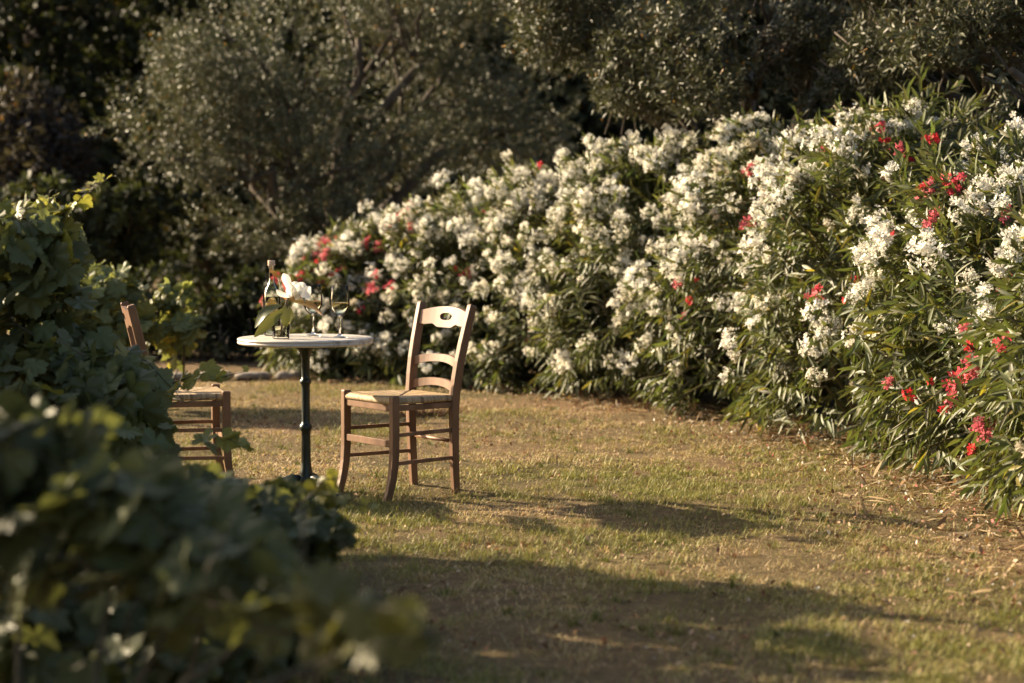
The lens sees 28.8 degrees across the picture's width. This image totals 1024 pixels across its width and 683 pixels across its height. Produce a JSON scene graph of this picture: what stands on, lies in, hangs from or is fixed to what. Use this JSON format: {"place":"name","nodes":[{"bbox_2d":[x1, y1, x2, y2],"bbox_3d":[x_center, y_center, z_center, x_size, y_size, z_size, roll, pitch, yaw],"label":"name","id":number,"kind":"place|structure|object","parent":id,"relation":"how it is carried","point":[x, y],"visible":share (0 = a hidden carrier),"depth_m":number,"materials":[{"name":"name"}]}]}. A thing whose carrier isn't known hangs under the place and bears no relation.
{"place":"outdoors","nodes":[
{"label":"outdoors","id":0,"kind":"place"},
{"bbox_2d":[1,0,1023,277],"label":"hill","id":1,"kind":"structure","parent":0,"point":[465,174],"depth_m":53.88,"materials":[{"name":"green plant"}]},
{"bbox_2d":[7,274,1023,682],"bbox_3d":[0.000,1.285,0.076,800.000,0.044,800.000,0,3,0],"label":"ground","id":2,"kind":"structure","parent":0,"point":[755,564],"depth_m":7.83,"materials":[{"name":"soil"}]},
{"bbox_2d":[0,65,104,218],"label":"shrub","id":3,"kind":"object","parent":2,"relation":"on","point":[34,141],"visible":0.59,"depth_m":22.91,"materials":[{"name":"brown plant"}]},
{"bbox_2d":[0,168,162,291],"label":"shrub","id":4,"kind":"object","parent":2,"relation":"on","point":[121,215],"visible":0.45,"depth_m":21.33,"materials":[{"name":"green plant"}]},
{"bbox_2d":[8,260,169,352],"bbox_3d":[-2.975,-0.031,13.784,0.976,1.069,1.198,3,4,38],"label":"grapevine","id":5,"kind":"object","parent":2,"relation":"on","point":[110,293],"visible":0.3,"depth_m":13.79,"materials":[{"name":"green plant"}]},
{"bbox_2d":[0,0,226,270],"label":"dark tree","id":6,"kind":"object","parent":2,"relation":"on","point":[28,40],"visible":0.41,"depth_m":27.24,"materials":[{"name":"green plant"}]},
{"bbox_2d":[0,172,254,475],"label":"grapevine","id":7,"kind":"object","parent":2,"relation":"on","point":[60,356],"visible":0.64,"depth_m":7.83,"materials":[{"name":"green plant"}]},
{"bbox_2d":[112,259,194,359],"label":"shrub","id":8,"kind":"object","parent":2,"relation":"on","point":[143,276],"visible":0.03,"depth_m":19.33,"materials":[{"name":"green plant"}]},
{"bbox_2d":[121,301,234,476],"bbox_3d":[-1.605,0.264,9.565,0.526,0.910,0.469,-1,3,-15],"label":"wooden chair","id":9,"kind":"object","parent":2,"relation":"on","point":[222,398],"visible":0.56,"depth_m":9.40,"materials":[{"name":"brown wood"}]},
{"bbox_2d":[172,372,192,379],"bbox_3d":[-2.855,0.291,16.596,0.390,0.066,0.213,0,3,0],"label":"edging stone","id":10,"kind":"object","parent":2,"relation":"on","point":[178,376],"visible":0.16,"depth_m":16.51,"materials":[{"name":"grey stone"}]},
{"bbox_2d":[45,0,325,308],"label":"dark tree","id":11,"kind":"object","parent":2,"relation":"on","point":[127,68],"visible":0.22,"depth_m":28.96,"materials":[{"name":"green plant"}]},
{"bbox_2d":[145,277,228,401],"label":"grapevine","id":12,"kind":"object","parent":2,"relation":"on","point":[182,331],"visible":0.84,"depth_m":14.09,"materials":[{"name":"green plant"}]},
{"bbox_2d":[0,461,389,682],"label":"grapevine","id":13,"kind":"object","parent":2,"relation":"on","point":[60,645],"visible":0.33,"depth_m":4.86,"materials":[{"name":"green plant"}]},
{"bbox_2d":[198,371,233,378],"bbox_3d":[-2.485,0.284,16.655,0.310,0.072,0.204,0,3,0],"label":"edging stone","id":14,"kind":"object","parent":2,"relation":"on","point":[229,377],"visible":0.23,"depth_m":16.60,"materials":[{"name":"grey stone"}]},
{"bbox_2d":[168,262,282,364],"bbox_3d":[-2.624,-0.103,18.771,1.451,1.292,1.560,0,3,0],"label":"shrub","id":15,"kind":"object","parent":2,"relation":"on","point":[236,313],"visible":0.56,"depth_m":18.71,"materials":[{"name":"green plant"}]},
{"bbox_2d":[235,372,272,379],"bbox_3d":[-2.155,0.287,16.626,0.310,0.070,0.210,0,3,0],"label":"edging stone","id":16,"kind":"object","parent":2,"relation":"on","point":[253,376],"visible":0.9,"depth_m":16.54,"materials":[{"name":"grey stone"}]},
{"bbox_2d":[0,388,514,682],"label":"grapevine","id":17,"kind":"object","parent":2,"relation":"on","point":[225,567],"visible":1,"depth_m":3.78,"materials":[{"name":"green plant"}]},
{"bbox_2d":[275,371,300,379],"bbox_3d":[-1.845,0.284,16.595,0.250,0.083,0.209,0,3,0],"label":"edging stone","id":18,"kind":"object","parent":2,"relation":"on","point":[279,375],"visible":0.69,"depth_m":16.51,"materials":[{"name":"grey stone"}]},
{"bbox_2d":[237,334,372,495],"bbox_3d":[-0.979,0.354,9.457,0.644,0.751,0.644,0,3,0],"label":"bistro table","id":19,"kind":"object","parent":2,"relation":"on","point":[303,345],"visible":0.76,"depth_m":9.42,"materials":[{"name":"stone"}]},
{"bbox_2d":[263,260,279,335],"bbox_3d":[-1.153,-0.209,9.554,0.082,0.361,0.082,0,3,0],"label":"wine bottle","id":20,"kind":"object","parent":19,"relation":"on","point":[271,300],"visible":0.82,"depth_m":9.53,"materials":[{"name":"clear glass"}]},
{"bbox_2d":[272,324,289,338],"bbox_3d":[-1.079,-0.056,9.293,0.087,0.086,0.087,0,3,0],"label":"glass vase","id":21,"kind":"object","parent":19,"relation":"on","point":[280,331],"visible":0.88,"depth_m":9.26,"materials":[{"name":"clear glass"}]},
{"bbox_2d":[254,270,321,336],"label":"magnolia sprig","id":22,"kind":"object","parent":21,"relation":"in","point":[297,292],"visible":1,"depth_m":9.22,"materials":[{"name":"green plant"}]},
{"bbox_2d":[303,284,322,335],"bbox_3d":[-0.956,-0.152,9.558,0.095,0.246,0.095,0,3,0],"label":"wine glass","id":23,"kind":"object","parent":19,"relation":"on","point":[312,312],"visible":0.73,"depth_m":9.54,"materials":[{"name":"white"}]},
{"bbox_2d":[330,285,349,337],"bbox_3d":[-0.812,-0.141,9.378,0.095,0.246,0.095,0,3,0],"label":"wine glass","id":24,"kind":"object","parent":19,"relation":"on","point":[339,309],"visible":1,"depth_m":9.36,"materials":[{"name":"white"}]},
{"bbox_2d":[255,214,391,381],"bbox_3d":[-1.504,-0.344,16.977,1.378,1.478,1.657,0,3,0],"label":"oleander bush","id":25,"kind":"object","parent":2,"relation":"on","point":[295,271],"visible":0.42,"depth_m":16.54,"materials":[{"name":"white plant"}]},
{"bbox_2d":[80,0,587,331],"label":"olive tree","id":26,"kind":"object","parent":2,"relation":"on","point":[342,196],"visible":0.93,"depth_m":20.49,"materials":[{"name":"green plant"}]},
{"bbox_2d":[183,0,489,303],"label":"dark tree","id":27,"kind":"object","parent":2,"relation":"on","point":[218,275],"visible":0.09,"depth_m":28.03,"materials":[{"name":"green plant"}]},
{"bbox_2d":[284,199,484,382],"bbox_3d":[-0.947,-0.399,16.814,1.849,1.614,1.877,0,3,0],"label":"oleander bush","id":28,"kind":"object","parent":2,"relation":"on","point":[347,245],"visible":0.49,"depth_m":16.32,"materials":[{"name":"white plant"}]},
{"bbox_2d":[337,301,476,501],"bbox_3d":[-0.505,0.273,9.519,0.526,0.910,0.469,-2,4,-36],"label":"wooden chair","id":29,"kind":"object","parent":2,"relation":"on","point":[410,396],"visible":1,"depth_m":9.48,"materials":[{"name":"brown wood"}]},
{"bbox_2d":[378,404,490,417],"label":"dry weed tuft","id":30,"kind":"object","parent":2,"relation":"on","point":[438,411],"visible":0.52,"depth_m":13.30,"materials":[{"name":"beige plant"}]},
{"bbox_2d":[350,169,578,386],"bbox_3d":[-0.283,-0.498,16.415,2.098,1.846,2.115,0,3,0],"label":"oleander bush","id":31,"kind":"object","parent":2,"relation":"on","point":[431,226],"visible":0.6,"depth_m":15.91,"materials":[{"name":"white plant"}]},
{"bbox_2d":[371,0,622,213],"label":"dark tree","id":32,"kind":"object","parent":2,"relation":"on","point":[491,44],"visible":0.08,"depth_m":26.97,"materials":[{"name":"green plant"}]},
{"bbox_2d":[430,149,670,394],"bbox_3d":[0.432,-0.525,15.836,2.205,1.993,2.213,0,3,0],"label":"oleander bush","id":33,"kind":"object","parent":2,"relation":"on","point":[526,204],"visible":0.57,"depth_m":15.31,"materials":[{"name":"white plant"}]},
{"bbox_2d":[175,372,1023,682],"bbox_3d":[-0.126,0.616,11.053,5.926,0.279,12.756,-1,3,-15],"label":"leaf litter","id":34,"kind":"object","parent":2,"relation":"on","point":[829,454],"visible":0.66,"depth_m":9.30,"materials":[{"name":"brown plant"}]},
{"bbox_2d":[481,0,805,276],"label":"dark tree","id":35,"kind":"object","parent":2,"relation":"on","point":[588,117],"visible":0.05,"depth_m":25.77,"materials":[{"name":"green plant"}]},
{"bbox_2d":[514,116,805,404],"bbox_3d":[1.154,-0.594,14.810,2.300,2.205,2.245,0,3,0],"label":"oleander bush","id":36,"kind":"object","parent":2,"relation":"on","point":[620,189],"visible":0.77,"depth_m":14.43,"materials":[{"name":"white plant"}]},
{"bbox_2d":[456,0,878,155],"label":"olive tree","id":37,"kind":"object","parent":2,"relation":"on","point":[654,55],"visible":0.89,"depth_m":14.60,"materials":[{"name":"green plant"}]},
{"bbox_2d":[606,104,907,424],"bbox_3d":[1.816,-0.521,13.661,2.310,2.204,2.334,0,3,0],"label":"oleander bush","id":38,"kind":"object","parent":2,"relation":"on","point":[728,177],"visible":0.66,"depth_m":13.36,"materials":[{"name":"white plant"}]},
{"bbox_2d":[673,0,975,282],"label":"dark tree","id":39,"kind":"object","parent":2,"relation":"on","point":[787,115],"visible":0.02,"depth_m":25.40,"materials":[{"name":"green plant"}]},
{"bbox_2d":[717,61,1023,456],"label":"oleander bush","id":40,"kind":"object","parent":2,"relation":"on","point":[848,166],"visible":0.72,"depth_m":11.82,"materials":[{"name":"white plant"}]},
{"bbox_2d":[780,0,1023,151],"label":"olive tree","id":41,"kind":"object","parent":2,"relation":"on","point":[899,40],"visible":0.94,"depth_m":12.75,"materials":[{"name":"green plant"}]},
{"bbox_2d":[828,120,1023,481],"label":"oleander bush","id":42,"kind":"object","parent":2,"relation":"on","point":[963,215],"visible":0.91,"depth_m":10.19,"materials":[{"name":"green plant"}]},
{"bbox_2d":[903,9,1023,221],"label":"dark tree","id":43,"kind":"object","parent":2,"relation":"on","point":[973,92],"visible":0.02,"depth_m":23.48,"materials":[{"name":"green plant"}]},
{"bbox_2d":[935,180,1023,524],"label":"oleander bush","id":44,"kind":"object","parent":2,"relation":"on","point":[1003,353],"visible":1,"depth_m":8.60,"materials":[{"name":"green plant"}]}
]}

